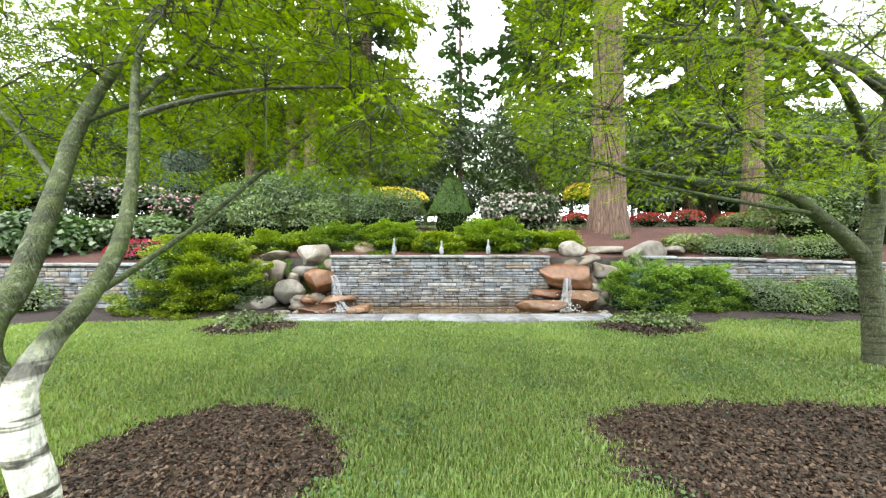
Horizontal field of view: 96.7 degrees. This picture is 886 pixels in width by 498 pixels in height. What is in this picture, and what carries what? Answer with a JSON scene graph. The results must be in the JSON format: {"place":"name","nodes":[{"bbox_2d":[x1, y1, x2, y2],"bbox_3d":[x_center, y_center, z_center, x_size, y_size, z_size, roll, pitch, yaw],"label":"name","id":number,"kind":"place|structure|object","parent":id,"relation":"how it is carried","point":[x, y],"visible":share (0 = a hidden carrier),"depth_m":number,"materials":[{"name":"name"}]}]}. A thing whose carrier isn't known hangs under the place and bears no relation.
{"place":"outdoors","nodes":[
{"label":"outdoors","id":0,"kind":"place"},
{"bbox_2d":[0,267,280,308],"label":"wall","id":1,"kind":"structure","parent":0,"point":[65,279],"depth_m":9.29,"materials":[{"name":"grey stone"}]},
{"bbox_2d":[0,263,268,266],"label":"wall cap","id":2,"kind":"object","parent":1,"relation":"on","point":[69,264],"visible":0.38,"depth_m":9.26,"materials":[{"name":"grey stone"}]},
{"bbox_2d":[331,258,549,307],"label":"fountain wall","id":3,"kind":"structure","parent":0,"point":[428,298],"depth_m":9.40,"materials":[{"name":"grey stone"}]},
{"bbox_2d":[329,255,549,257],"bbox_3d":[-0.064,0.183,9.590,5.255,0.086,0.499,0,0,-1],"label":"wall coping","id":4,"kind":"object","parent":3,"relation":"on","point":[438,256],"visible":0.9,"depth_m":9.35,"materials":[{"name":"grey stone"}]},
{"bbox_2d":[392,239,490,254],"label":"fountain jets","id":5,"kind":"object","parent":4,"relation":"on","point":[441,249],"visible":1,"depth_m":9.60},
{"bbox_2d":[0,225,885,263],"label":"mulch slope","id":6,"kind":"structure","parent":0,"point":[639,235],"depth_m":11.48,"materials":[{"name":"brown soil"}]},
{"bbox_2d":[0,0,885,220],"label":"sky","id":7,"kind":"structure","parent":0,"point":[432,71],"materials":[{"name":"white"}]},
{"bbox_2d":[0,221,885,497],"bbox_3d":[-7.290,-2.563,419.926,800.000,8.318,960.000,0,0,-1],"label":"ground","id":8,"kind":"structure","parent":0,"point":[288,262],"depth_m":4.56,"materials":[{"name":"green plant"}]},
{"bbox_2d":[234,242,376,313],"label":"boulders","id":9,"kind":"object","parent":8,"relation":"on","point":[290,289],"visible":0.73,"depth_m":9.22,"materials":[{"name":"stone"}]},
{"bbox_2d":[284,257,329,305],"bbox_3d":[-3.315,0.858,9.657,1.500,1.300,0.115,0,0,-1],"label":"cascade rock face","id":10,"kind":"object","parent":8,"relation":"on","point":[297,262],"visible":0.12,"depth_m":9.63},
{"bbox_2d":[77,176,776,257],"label":"blossoms","id":11,"kind":"object","parent":8,"relation":"on","point":[564,217],"visible":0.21,"depth_m":16.16,"materials":[{"name":"multicoloured plant"}]},
{"bbox_2d":[10,0,856,320],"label":"green foliage","id":12,"kind":"object","parent":8,"relation":"on","point":[206,264],"visible":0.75,"depth_m":10.78,"materials":[{"name":"green plant"}]},
{"bbox_2d":[9,0,861,222],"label":"tree limbs","id":13,"kind":"object","parent":8,"relation":"on","point":[671,204],"visible":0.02,"depth_m":32.02,"materials":[{"name":"brown plant"}]},
{"bbox_2d":[97,0,782,234],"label":"tree trunks","id":14,"kind":"object","parent":8,"relation":"on","point":[611,218],"visible":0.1,"depth_m":21.80,"materials":[{"name":"brown plant"}]},
{"bbox_2d":[0,0,885,497],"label":"tree","id":15,"kind":"object","parent":8,"relation":"on","point":[59,38],"depth_m":2.46,"materials":[{"name":"green plant"}]},
{"bbox_2d":[0,64,885,331],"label":"shrub leaves","id":16,"kind":"object","parent":8,"relation":"on","point":[91,233],"visible":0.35,"depth_m":15.43,"materials":[{"name":"green plant"}]},
{"bbox_2d":[0,167,885,312],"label":"flowering shrubs","id":17,"kind":"object","parent":8,"relation":"on","point":[735,208],"visible":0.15,"depth_m":12.41,"materials":[{"name":"plant"}]},
{"bbox_2d":[10,265,885,497],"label":"mulch beds","id":18,"kind":"object","parent":8,"relation":"on","point":[95,315],"visible":0.12,"depth_m":7.84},
{"bbox_2d":[297,268,369,313],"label":"waterfall rocks","id":19,"kind":"object","parent":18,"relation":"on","point":[318,280],"visible":0.67,"depth_m":8.95,"materials":[{"name":"brown stone"}]},
{"bbox_2d":[0,391,885,497],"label":"mulch chips","id":20,"kind":"object","parent":18,"relation":"on","point":[854,440],"visible":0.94,"depth_m":2.58,"materials":[{"name":"brown wood"}]},
{"bbox_2d":[186,319,714,337],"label":"mulch chips","id":21,"kind":"object","parent":18,"relation":"on","point":[622,326],"visible":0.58,"depth_m":6.67,"materials":[{"name":"brown wood"}]},
{"bbox_2d":[275,313,623,323],"bbox_3d":[0.093,1.414,7.918,6.942,0.096,0.830,0,0,-1],"label":"pool coping","id":22,"kind":"object","parent":8,"relation":"on","point":[504,318],"visible":0.44,"depth_m":7.87,"materials":[{"name":"grey stone"}]},
{"bbox_2d":[542,257,643,272],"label":"flat stones","id":23,"kind":"object","parent":8,"relation":"on","point":[603,260],"visible":0.12,"depth_m":9.75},
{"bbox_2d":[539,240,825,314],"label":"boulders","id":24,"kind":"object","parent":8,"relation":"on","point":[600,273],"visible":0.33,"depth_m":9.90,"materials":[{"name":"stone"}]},
{"bbox_2d":[290,307,611,314],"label":"pool water","id":25,"kind":"structure","parent":0,"point":[480,310],"depth_m":8.80,"materials":[{"name":"liquid"}]},
{"bbox_2d":[330,275,571,311],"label":"cascade water","id":26,"kind":"structure","parent":25,"relation":"on","point":[565,292],"depth_m":8.92,"materials":[{"name":"liquid"}]},
{"bbox_2d":[325,291,588,311],"bbox_3d":[0.265,1.167,8.709,5.799,0.447,0.655,0,0,-1],"label":"water splash","id":27,"kind":"object","parent":25,"relation":"on","point":[337,306],"visible":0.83,"depth_m":8.69,"materials":[{"name":"liquid"}]},
{"bbox_2d":[516,263,598,311],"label":"waterfall rocks","id":28,"kind":"object","parent":25,"relation":"on","point":[557,274],"visible":0.9,"depth_m":9.11,"materials":[{"name":"brown stone"}]},
{"bbox_2d":[649,259,885,294],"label":"wall","id":29,"kind":"structure","parent":0,"point":[750,268],"depth_m":9.55,"materials":[{"name":"grey stone"}]},
{"bbox_2d":[643,256,885,264],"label":"wall cap","id":30,"kind":"object","parent":29,"relation":"on","point":[765,260],"visible":0.83,"depth_m":9.50,"materials":[{"name":"grey stone"}]}
]}

